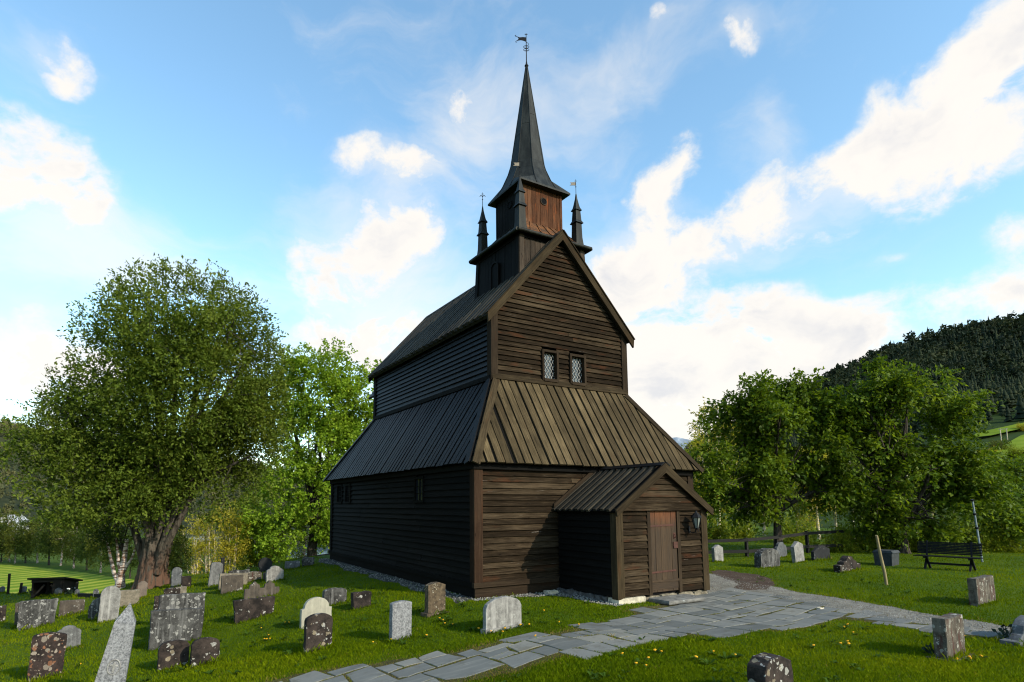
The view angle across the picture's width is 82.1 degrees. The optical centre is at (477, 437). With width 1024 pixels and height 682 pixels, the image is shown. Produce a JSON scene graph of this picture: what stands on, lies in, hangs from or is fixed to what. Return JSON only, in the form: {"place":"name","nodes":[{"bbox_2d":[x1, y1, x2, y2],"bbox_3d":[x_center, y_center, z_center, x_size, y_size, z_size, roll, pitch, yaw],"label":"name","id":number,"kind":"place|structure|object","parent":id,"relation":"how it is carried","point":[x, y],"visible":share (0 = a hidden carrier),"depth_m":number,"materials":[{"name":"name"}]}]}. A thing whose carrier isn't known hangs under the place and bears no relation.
{"place":"outdoors","nodes":[
{"label":"outdoors","id":0,"kind":"place"},
{"bbox_2d":[0,565,133,592],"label":"mown field","id":1,"kind":"structure","parent":0,"point":[90,583],"depth_m":60.49,"materials":[{"name":"green plant"}]},
{"bbox_2d":[0,433,327,538],"bbox_3d":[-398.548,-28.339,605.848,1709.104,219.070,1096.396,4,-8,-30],"label":"hill","id":2,"kind":"structure","parent":0,"point":[4,499],"depth_m":291.78,"materials":[{"name":"green plant"}]},
{"bbox_2d":[0,418,330,528],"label":"forest","id":3,"kind":"object","parent":2,"relation":"on","point":[4,473],"visible":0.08,"depth_m":360.53,"materials":[{"name":"green plant"}]},
{"bbox_2d":[186,535,328,557],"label":"fjord","id":4,"kind":"structure","parent":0,"point":[320,549],"depth_m":226.38,"materials":[{"name":"blue liquid"}]},
{"bbox_2d":[0,524,1023,681],"bbox_3d":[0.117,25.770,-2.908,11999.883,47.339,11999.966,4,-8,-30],"label":"ground","id":5,"kind":"structure","parent":0,"point":[67,566],"depth_m":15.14,"materials":[{"name":"green plant"}]},
{"bbox_2d":[0,508,24,561],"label":"tree","id":6,"kind":"object","parent":5,"relation":"on","point":[10,519],"visible":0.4,"depth_m":85.72,"materials":[{"name":"green plant"}]},
{"bbox_2d":[0,521,25,562],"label":"tree","id":7,"kind":"object","parent":5,"relation":"on","point":[7,539],"visible":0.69,"depth_m":81.79,"materials":[{"name":"green plant"}]},
{"bbox_2d":[9,517,38,562],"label":"tree","id":8,"kind":"object","parent":5,"relation":"on","point":[17,536],"visible":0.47,"depth_m":81.49,"materials":[{"name":"green plant"}]},
{"bbox_2d":[19,515,49,562],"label":"tree","id":9,"kind":"object","parent":5,"relation":"on","point":[28,539],"visible":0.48,"depth_m":80.34,"materials":[{"name":"green plant"}]},
{"bbox_2d":[17,598,58,630],"bbox_3d":[-13.031,5.336,17.382,0.942,1.057,0.149,5,-9,-33],"label":"gravestone","id":10,"kind":"object","parent":5,"relation":"on","point":[35,612],"visible":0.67,"depth_m":17.32,"materials":[{"name":"grey stone"}]},
{"bbox_2d":[27,632,66,681],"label":"gravestone","id":11,"kind":"object","parent":5,"relation":"on","point":[47,653],"visible":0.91,"depth_m":11.76,"materials":[{"name":"brown stone"}]},
{"bbox_2d":[29,511,64,564],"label":"tree","id":12,"kind":"object","parent":5,"relation":"on","point":[44,543],"visible":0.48,"depth_m":75.98,"materials":[{"name":"green plant"}]},
{"bbox_2d":[27,577,82,598],"bbox_3d":[-17.498,6.279,24.345,1.318,1.140,2.000,2,-7,-16],"label":"open shelter","id":13,"kind":"object","parent":5,"relation":"on","point":[39,586],"visible":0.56,"depth_m":23.70,"materials":[{"name":"brown wood"}]},
{"bbox_2d":[46,511,80,565],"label":"tree","id":14,"kind":"object","parent":5,"relation":"on","point":[55,533],"visible":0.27,"depth_m":74.53,"materials":[{"name":"green plant"}]},
{"bbox_2d":[57,625,80,648],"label":"gravestone","id":15,"kind":"object","parent":5,"relation":"on","point":[72,632],"visible":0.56,"depth_m":14.20,"materials":[{"name":"grey stone"}]},
{"bbox_2d":[50,514,89,567],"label":"tree","id":16,"kind":"object","parent":5,"relation":"on","point":[65,541],"visible":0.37,"depth_m":69.07,"materials":[{"name":"green plant"}]},
{"bbox_2d":[59,599,84,615],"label":"gravestone","id":17,"kind":"object","parent":5,"relation":"on","point":[66,606],"visible":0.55,"depth_m":18.50,"materials":[{"name":"stone"}]},
{"bbox_2d":[67,514,102,569],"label":"tree","id":18,"kind":"object","parent":5,"relation":"on","point":[81,549],"visible":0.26,"depth_m":65.18,"materials":[{"name":"green plant"}]},
{"bbox_2d":[88,598,99,620],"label":"gravestone","id":19,"kind":"object","parent":5,"relation":"on","point":[93,610],"visible":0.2,"depth_m":17.49,"materials":[{"name":"grey stone"}]},
{"bbox_2d":[82,521,112,572],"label":"tree","id":20,"kind":"object","parent":5,"relation":"on","point":[90,562],"visible":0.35,"depth_m":61.16,"materials":[{"name":"green plant"}]},
{"bbox_2d":[74,508,143,588],"bbox_3d":[-14.589,4.313,23.339,2.370,3.583,2.989,6,-9,-44],"label":"birch tree","id":21,"kind":"object","parent":5,"relation":"on","point":[122,566],"visible":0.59,"depth_m":23.41,"materials":[{"name":"green plant"}]},
{"bbox_2d":[97,586,120,622],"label":"gravestone","id":22,"kind":"object","parent":5,"relation":"on","point":[110,598],"visible":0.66,"depth_m":17.06,"materials":[{"name":"grey stone"}]},
{"bbox_2d":[94,523,130,568],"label":"tree","id":23,"kind":"object","parent":5,"relation":"on","point":[113,556],"visible":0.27,"depth_m":57.31,"materials":[{"name":"green plant"}]},
{"bbox_2d":[95,603,135,681],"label":"obelisk","id":24,"kind":"object","parent":5,"relation":"on","point":[114,665],"visible":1,"depth_m":9.61,"materials":[{"name":"stone"}]},
{"bbox_2d":[114,529,143,577],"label":"birch tree","id":25,"kind":"object","parent":5,"relation":"on","point":[135,562],"visible":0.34,"depth_m":53.30,"materials":[{"name":"green plant"}]},
{"bbox_2d":[119,589,139,607],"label":"gravestone","id":26,"kind":"object","parent":5,"relation":"on","point":[128,597],"visible":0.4,"depth_m":19.06,"materials":[{"name":"beige stone"}]},
{"bbox_2d":[138,581,147,597],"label":"gravestone","id":27,"kind":"object","parent":5,"relation":"on","point":[142,586],"visible":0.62,"depth_m":20.48,"materials":[{"name":"stone"}]},
{"bbox_2d":[0,253,301,589],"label":"old tree","id":28,"kind":"object","parent":5,"relation":"on","point":[156,475],"visible":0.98,"depth_m":20.84,"materials":[{"name":"green plant"}]},
{"bbox_2d":[156,639,189,671],"bbox_3d":[-5.812,4.269,11.207,0.536,0.766,0.100,6,-9,-36],"label":"gravestone","id":29,"kind":"object","parent":5,"relation":"on","point":[171,652],"visible":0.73,"depth_m":11.17,"materials":[{"name":"stone"}]},
{"bbox_2d":[148,607,203,650],"bbox_3d":[-6.774,4.380,13.190,1.081,1.020,0.150,6,-9,-34],"label":"gravestone","id":30,"kind":"object","parent":5,"relation":"on","point":[186,624],"visible":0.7,"depth_m":13.13,"materials":[{"name":"grey stone"}]},
{"bbox_2d":[171,567,181,587],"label":"gravestone","id":31,"kind":"object","parent":5,"relation":"on","point":[176,573],"visible":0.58,"depth_m":21.67,"materials":[{"name":"grey stone"}]},
{"bbox_2d":[166,520,190,571],"bbox_3d":[-14.281,5.247,27.243,1.694,3.085,2.134,6,-9,-42],"label":"tree","id":32,"kind":"object","parent":5,"relation":"on","point":[181,527],"visible":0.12,"depth_m":27.31,"materials":[{"name":"green plant"}]},
{"bbox_2d":[167,533,195,575],"bbox_3d":[-11.903,4.786,23.394,1.341,2.021,1.268,-4,-7,27],"label":"field tree","id":33,"kind":"object","parent":5,"relation":"on","point":[177,555],"visible":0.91,"depth_m":23.36,"materials":[{"name":"green plant"}]},
{"bbox_2d":[158,592,205,626],"bbox_3d":[-7.185,4.397,14.227,1.018,1.204,0.149,6,-9,-35],"label":"gravestone","id":34,"kind":"object","parent":5,"relation":"on","point":[181,600],"visible":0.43,"depth_m":14.22,"materials":[{"name":"grey stone"}]},
{"bbox_2d":[189,637,219,667],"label":"gravestone","id":35,"kind":"object","parent":5,"relation":"on","point":[203,649],"visible":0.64,"depth_m":11.14,"materials":[{"name":"stone"}]},
{"bbox_2d":[207,562,222,586],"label":"gravestone","id":36,"kind":"object","parent":5,"relation":"on","point":[216,568],"visible":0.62,"depth_m":20.83,"materials":[{"name":"grey stone"}]},
{"bbox_2d":[177,500,259,573],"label":"aspen bush","id":37,"kind":"object","parent":5,"relation":"on","point":[207,546],"visible":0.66,"depth_m":55.69,"materials":[{"name":"green plant"}]},
{"bbox_2d":[212,520,248,569],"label":"tree","id":38,"kind":"object","parent":5,"relation":"on","point":[236,567],"visible":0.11,"depth_m":89.33,"materials":[{"name":"green plant"}]},
{"bbox_2d":[220,575,243,594],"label":"gravestone","id":39,"kind":"object","parent":5,"relation":"on","point":[231,583],"visible":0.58,"depth_m":18.95,"materials":[{"name":"stone"}]},
{"bbox_2d":[218,573,247,589],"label":"gravestone","id":40,"kind":"object","parent":5,"relation":"on","point":[245,578],"visible":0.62,"depth_m":20.02,"materials":[{"name":"beige stone"}]},
{"bbox_2d":[245,571,261,582],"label":"gravestone","id":41,"kind":"object","parent":5,"relation":"on","point":[255,575],"visible":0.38,"depth_m":20.77,"materials":[{"name":"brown stone"}]},
{"bbox_2d":[233,596,274,623],"bbox_3d":[-5.624,4.431,14.768,1.006,0.772,0.137,4,-8,-35],"label":"gravestone","id":42,"kind":"object","parent":5,"relation":"on","point":[250,608],"visible":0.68,"depth_m":14.69,"materials":[{"name":"stone"}]},
{"bbox_2d":[220,494,288,569],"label":"leafy bush","id":43,"kind":"object","parent":5,"relation":"on","point":[254,561],"visible":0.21,"depth_m":59.16,"materials":[{"name":"green plant"}]},
{"bbox_2d":[244,580,278,598],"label":"gravestone","id":44,"kind":"object","parent":5,"relation":"on","point":[254,590],"visible":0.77,"depth_m":17.33,"materials":[{"name":"stone"}]},
{"bbox_2d":[258,558,271,571],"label":"gravestone","id":45,"kind":"object","parent":5,"relation":"on","point":[264,564],"visible":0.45,"depth_m":22.53,"materials":[{"name":"black stone"}]},
{"bbox_2d":[265,566,283,581],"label":"gravestone","id":46,"kind":"object","parent":5,"relation":"on","point":[274,572],"visible":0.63,"depth_m":20.20,"materials":[{"name":"grey stone"}]},
{"bbox_2d":[286,528,319,558],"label":"tree","id":47,"kind":"object","parent":5,"relation":"on","point":[301,554],"visible":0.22,"depth_m":79.78,"materials":[{"name":"green plant"}]},
{"bbox_2d":[227,336,381,562],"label":"maple tree","id":48,"kind":"object","parent":5,"relation":"on","point":[336,432],"visible":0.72,"depth_m":56.23,"materials":[{"name":"green plant"}]},
{"bbox_2d":[299,597,331,628],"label":"gravestone","id":49,"kind":"object","parent":5,"relation":"on","point":[313,605],"visible":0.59,"depth_m":13.02,"materials":[{"name":"beige stone"}]},
{"bbox_2d":[303,613,332,654],"bbox_3d":[-2.977,3.765,10.961,0.525,0.928,0.120,5,-9,-37],"label":"gravestone","id":50,"kind":"object","parent":5,"relation":"on","point":[317,629],"visible":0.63,"depth_m":10.91,"materials":[{"name":"stone"}]},
{"bbox_2d":[322,587,346,604],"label":"gravestone","id":51,"kind":"object","parent":5,"relation":"on","point":[331,595],"visible":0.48,"depth_m":15.02,"materials":[{"name":"grey stone"}]},
{"bbox_2d":[351,591,371,609],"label":"gravestone","id":52,"kind":"object","parent":5,"relation":"on","point":[361,599],"visible":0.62,"depth_m":14.27,"materials":[{"name":"stone"}]},
{"bbox_2d":[318,558,474,603],"bbox_3d":[-3.490,4.580,19.571,0.740,0.054,13.010,4,-8,-30],"label":"gravel border","id":53,"kind":"object","parent":5,"relation":"on","point":[402,582],"visible":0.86,"depth_m":18.43,"materials":[{"name":"grey gravel"}]},
{"bbox_2d":[389,600,411,640],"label":"gravestone","id":54,"kind":"object","parent":5,"relation":"on","point":[400,618],"visible":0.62,"depth_m":11.06,"materials":[{"name":"stone"}]},
{"bbox_2d":[421,582,448,617],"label":"gravestone","id":55,"kind":"object","parent":5,"relation":"on","point":[435,593],"visible":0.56,"depth_m":12.81,"materials":[{"name":"brown stone"}]},
{"bbox_2d":[0,572,987,681],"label":"weeds","id":56,"kind":"object","parent":5,"relation":"on","point":[636,659],"visible":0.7,"depth_m":10.67,"materials":[{"name":"yellow plant"}]},
{"bbox_2d":[481,596,521,634],"bbox_3d":[0.482,3.480,11.200,0.941,0.863,0.160,5,-8,-37],"label":"gravestone","id":57,"kind":"object","parent":5,"relation":"on","point":[499,613],"visible":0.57,"depth_m":11.13,"materials":[{"name":"grey stone"}]},
{"bbox_2d":[323,34,713,603],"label":"stave church","id":58,"kind":"structure","parent":5,"relation":"on","point":[514,437],"depth_m":17.65,"materials":[{"name":"brown wood"}]},
{"bbox_2d":[344,484,351,502],"bbox_3d":[-5.155,2.248,23.463,0.095,0.780,0.680,4,-8,-30],"label":"aisle window","id":59,"kind":"structure","parent":58,"relation":"in","point":[348,490],"depth_m":23.47,"materials":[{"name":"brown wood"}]},
{"bbox_2d":[413,476,424,502],"bbox_3d":[-1.741,1.576,17.679,0.095,0.780,0.680,4,-8,-30],"label":"aisle window","id":60,"kind":"structure","parent":58,"relation":"in","point":[419,485],"depth_m":17.68,"materials":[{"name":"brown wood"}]},
{"bbox_2d":[541,349,558,382],"bbox_3d":[2.208,-2.198,18.224,0.630,1.000,0.275,4,-8,-30],"label":"gable window","id":61,"kind":"structure","parent":58,"relation":"in","point":[550,358],"depth_m":18.25,"materials":[{"name":"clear glass"}]},
{"bbox_2d":[568,353,586,385],"bbox_3d":[3.157,-2.138,18.777,0.650,1.000,0.275,4,-8,-30],"label":"gable window","id":62,"kind":"structure","parent":58,"relation":"in","point":[577,363],"depth_m":18.81,"materials":[{"name":"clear glass"}]},
{"bbox_2d":[650,511,678,592],"bbox_3d":[4.712,2.860,14.796,0.970,1.994,0.109,4,-8,-30],"label":"porch door","id":63,"kind":"structure","parent":58,"relation":"in","point":[664,544],"depth_m":14.80,"materials":[{"name":"wood"}]},
{"bbox_2d":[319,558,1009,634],"bbox_3d":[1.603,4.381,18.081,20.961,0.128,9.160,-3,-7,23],"label":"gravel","id":64,"kind":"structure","parent":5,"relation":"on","point":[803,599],"depth_m":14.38,"materials":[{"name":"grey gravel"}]},
{"bbox_2d":[680,429,723,520],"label":"aspen tree","id":65,"kind":"object","parent":5,"relation":"on","point":[701,455],"visible":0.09,"depth_m":58.40,"materials":[{"name":"green plant"}]},
{"bbox_2d":[687,397,742,525],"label":"aspen tree","id":66,"kind":"object","parent":5,"relation":"on","point":[695,432],"visible":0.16,"depth_m":55.25,"materials":[{"name":"green plant"}]},
{"bbox_2d":[711,545,723,561],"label":"gravestone","id":67,"kind":"object","parent":5,"relation":"on","point":[717,552],"visible":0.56,"depth_m":23.15,"materials":[{"name":"grey stone"}]},
{"bbox_2d":[707,517,731,539],"bbox_3d":[15.006,5.957,37.192,2.648,2.411,3.534,-3,-7,22],"label":"leafy shrub","id":68,"kind":"object","parent":5,"relation":"on","point":[716,533],"visible":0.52,"depth_m":36.70,"materials":[{"name":"green plant"}]},
{"bbox_2d":[718,513,763,538],"bbox_3d":[16.205,5.811,36.188,2.648,2.411,3.534,-3,-7,20],"label":"leafy shrub","id":69,"kind":"object","parent":5,"relation":"on","point":[740,534],"visible":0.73,"depth_m":35.80,"materials":[{"name":"green plant"}]},
{"bbox_2d":[711,570,774,589],"bbox_3d":[8.208,4.331,17.967,1.526,0.044,4.666,-2,-7,12],"label":"dirt patch","id":70,"kind":"object","parent":5,"relation":"on","point":[742,577],"visible":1,"depth_m":17.93,"materials":[{"name":"grey gravel"}]},
{"bbox_2d":[754,548,779,567],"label":"gravestone","id":71,"kind":"object","parent":5,"relation":"on","point":[765,557],"visible":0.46,"depth_m":21.31,"materials":[{"name":"grey stone"}]},
{"bbox_2d":[747,652,793,681],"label":"gravestone","id":72,"kind":"object","parent":5,"relation":"on","point":[765,667],"visible":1,"depth_m":6.95,"materials":[{"name":"stone"}]},
{"bbox_2d":[708,530,845,556],"bbox_3d":[13.570,4.953,26.260,8.338,1.465,0.750,2,-7,-18],"label":"rail fence","id":73,"kind":"object","parent":5,"relation":"on","point":[747,551],"visible":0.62,"depth_m":26.19,"materials":[{"name":"black wood"}]},
{"bbox_2d":[774,542,786,557],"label":"gravestone","id":74,"kind":"object","parent":5,"relation":"on","point":[780,548],"visible":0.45,"depth_m":25.24,"materials":[{"name":"grey stone"}]},
{"bbox_2d":[688,366,881,547],"bbox_3d":[13.210,1.142,26.943,8.749,8.964,6.400,4,-8,-30],"label":"elm tree","id":75,"kind":"object","parent":5,"relation":"on","point":[770,467],"visible":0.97,"depth_m":26.60,"materials":[{"name":"green plant"}]},
{"bbox_2d":[767,510,818,543],"bbox_3d":[18.913,5.652,35.133,2.868,2.612,3.829,-1,-7,11],"label":"leafy shrub","id":76,"kind":"object","parent":5,"relation":"on","point":[790,530],"visible":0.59,"depth_m":34.58,"materials":[{"name":"green plant"}]},
{"bbox_2d":[790,541,804,562],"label":"gravestone","id":77,"kind":"object","parent":5,"relation":"on","point":[797,552],"visible":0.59,"depth_m":22.74,"materials":[{"name":"grey stone"}]},
{"bbox_2d":[793,448,837,538],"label":"aspen tree","id":78,"kind":"object","parent":5,"relation":"on","point":[817,518],"visible":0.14,"depth_m":57.89,"materials":[{"name":"green plant"}]},
{"bbox_2d":[811,545,829,560],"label":"gravestone","id":79,"kind":"object","parent":5,"relation":"on","point":[821,552],"visible":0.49,"depth_m":23.90,"materials":[{"name":"black stone"}]},
{"bbox_2d":[804,521,875,552],"bbox_3d":[17.267,5.037,28.161,2.945,2.009,2.206,-1,-7,8],"label":"leafy shrub","id":80,"kind":"object","parent":5,"relation":"on","point":[840,539],"visible":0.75,"depth_m":27.82,"materials":[{"name":"green plant"}]},
{"bbox_2d":[833,556,860,572],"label":"gravestone","id":81,"kind":"object","parent":5,"relation":"on","point":[847,563],"visible":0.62,"depth_m":19.79,"materials":[{"name":"stone"}]},
{"bbox_2d":[708,573,1009,634],"bbox_3d":[7.572,3.956,14.484,2.812,0.098,9.666,1,-7,-14],"label":"gravel strip","id":82,"kind":"object","parent":5,"relation":"on","point":[876,609],"visible":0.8,"depth_m":13.33,"materials":[{"name":"grey gravel"}]},
{"bbox_2d":[828,520,894,550],"bbox_3d":[19.127,5.027,29.205,3.534,2.411,2.648,-6,-9,43],"label":"leafy shrub","id":83,"kind":"object","parent":5,"relation":"on","point":[867,543],"visible":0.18,"depth_m":28.82,"materials":[{"name":"green plant"}]},
{"bbox_2d":[875,535,887,584],"bbox_3d":[11.369,3.527,16.480,0.410,1.550,0.091,4,-8,-30],"label":"wooden stake","id":84,"kind":"object","parent":5,"relation":"on","point":[882,562],"visible":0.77,"depth_m":16.46,"materials":[{"name":"brown wood"}]},
{"bbox_2d":[872,549,899,565],"bbox_3d":[15.405,4.573,22.092,0.755,0.656,0.690,5,-8,-36],"label":"stone chest","id":85,"kind":"object","parent":5,"relation":"on","point":[890,557],"visible":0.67,"depth_m":21.87,"materials":[{"name":"stone"}]},
{"bbox_2d":[868,525,938,552],"bbox_3d":[20.480,4.962,28.011,3.240,2.210,2.427,2,-7,-14],"label":"leafy shrub","id":86,"kind":"object","parent":5,"relation":"on","point":[912,545],"visible":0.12,"depth_m":27.74,"materials":[{"name":"green plant"}]},
{"bbox_2d":[794,354,1023,553],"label":"elm tree","id":87,"kind":"object","parent":5,"relation":"on","point":[889,486],"visible":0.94,"depth_m":26.34,"materials":[{"name":"green plant"}]},
{"bbox_2d":[913,540,983,571],"bbox_3d":[16.305,4.125,20.340,0.668,1.033,1.860,5,-9,-40],"label":"park bench","id":88,"kind":"object","parent":5,"relation":"on","point":[936,547],"visible":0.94,"depth_m":20.41,"materials":[{"name":"black paint"}]},
{"bbox_2d":[926,613,971,662],"bbox_3d":[7.176,3.149,8.912,0.861,0.860,0.350,4,-8,-33],"label":"gravestone","id":89,"kind":"object","parent":5,"relation":"on","point":[948,634],"visible":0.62,"depth_m":8.78,"materials":[{"name":"grey stone"}]},
{"bbox_2d":[970,499,982,561],"bbox_3d":[19.459,3.728,22.831,0.576,2.643,0.115,4,-8,-35],"label":"marker pole","id":90,"kind":"object","parent":5,"relation":"on","point":[975,519],"visible":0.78,"depth_m":22.82,"materials":[{"name":"grey metal"}]},
{"bbox_2d":[967,575,995,606],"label":"gravestone","id":91,"kind":"object","parent":5,"relation":"on","point":[981,589],"visible":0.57,"depth_m":13.21,"materials":[{"name":"grey stone"}]},
{"bbox_2d":[949,452,1023,551],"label":"elm tree","id":92,"kind":"object","parent":5,"relation":"on","point":[1014,467],"visible":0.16,"depth_m":37.02,"materials":[{"name":"green plant"}]},
{"bbox_2d":[957,519,1018,552],"bbox_3d":[24.250,4.967,28.084,2.427,2.210,3.240,-4,-7,28],"label":"leafy shrub","id":93,"kind":"object","parent":5,"relation":"on","point":[988,541],"visible":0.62,"depth_m":27.62,"materials":[{"name":"green plant"}]},
{"bbox_2d":[991,624,1012,638],"bbox_3d":[8.886,3.255,9.818,0.394,0.275,0.412,-4,-7,29],"label":"grave plant","id":94,"kind":"object","parent":5,"relation":"on","point":[1003,631],"visible":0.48,"depth_m":9.81,"materials":[{"name":"green plant"}]},
{"bbox_2d":[989,528,1023,552],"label":"leafy shrub","id":95,"kind":"object","parent":5,"relation":"on","point":[1014,545],"visible":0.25,"depth_m":28.18,"materials":[{"name":"green plant"}]},
{"bbox_2d":[999,615,1023,645],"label":"gravestone","id":96,"kind":"object","parent":5,"relation":"on","point":[1017,633],"visible":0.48,"depth_m":9.63,"materials":[{"name":"grey stone"}]},
{"bbox_2d":[0,0,1023,471],"label":"sky","id":97,"kind":"structure","parent":0,"point":[780,186],"materials":[{"name":"blue"}]},
{"bbox_2d":[266,587,1001,681],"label":"stone path","id":98,"kind":"structure","parent":0,"point":[729,627],"depth_m":10.65,"materials":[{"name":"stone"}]},
{"bbox_2d":[648,594,704,604],"bbox_3d":[4.867,3.948,14.311,1.287,0.106,0.658,4,-8,-30],"label":"doorstep","id":99,"kind":"object","parent":98,"relation":"on","point":[677,599],"visible":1,"depth_m":14.15,"materials":[{"name":"stone"}]},
{"bbox_2d":[709,338,1023,532],"bbox_3d":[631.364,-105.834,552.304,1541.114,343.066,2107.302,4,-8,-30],"label":"hill","id":100,"kind":"structure","parent":0,"point":[998,421],"depth_m":172.89,"materials":[{"name":"green plant"}]},
{"bbox_2d":[685,312,1023,481],"bbox_3d":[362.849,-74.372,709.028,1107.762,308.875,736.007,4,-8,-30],"label":"forest","id":101,"kind":"object","parent":100,"relation":"on","point":[974,351],"visible":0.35,"depth_m":590.76,"materials":[{"name":"green plant"}]},
{"bbox_2d":[987,437,1012,449],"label":"leafy shrub","id":102,"kind":"object","parent":100,"relation":"on","point":[994,443],"visible":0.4,"depth_m":146.26,"materials":[{"name":"green plant"}]},
{"bbox_2d":[999,444,1023,457],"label":"leafy shrub","id":103,"kind":"object","parent":100,"relation":"on","point":[1014,451],"visible":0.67,"depth_m":136.31,"materials":[{"name":"green plant"}]},
{"bbox_2d":[975,423,1023,436],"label":"meadow","id":104,"kind":"structure","parent":0,"point":[997,430],"depth_m":178.66,"materials":[{"name":"green plant"}]},
{"bbox_2d":[996,435,1023,455],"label":"meadow","id":105,"kind":"structure","parent":0,"point":[1018,441],"depth_m":150.85,"materials":[{"name":"green plant"}]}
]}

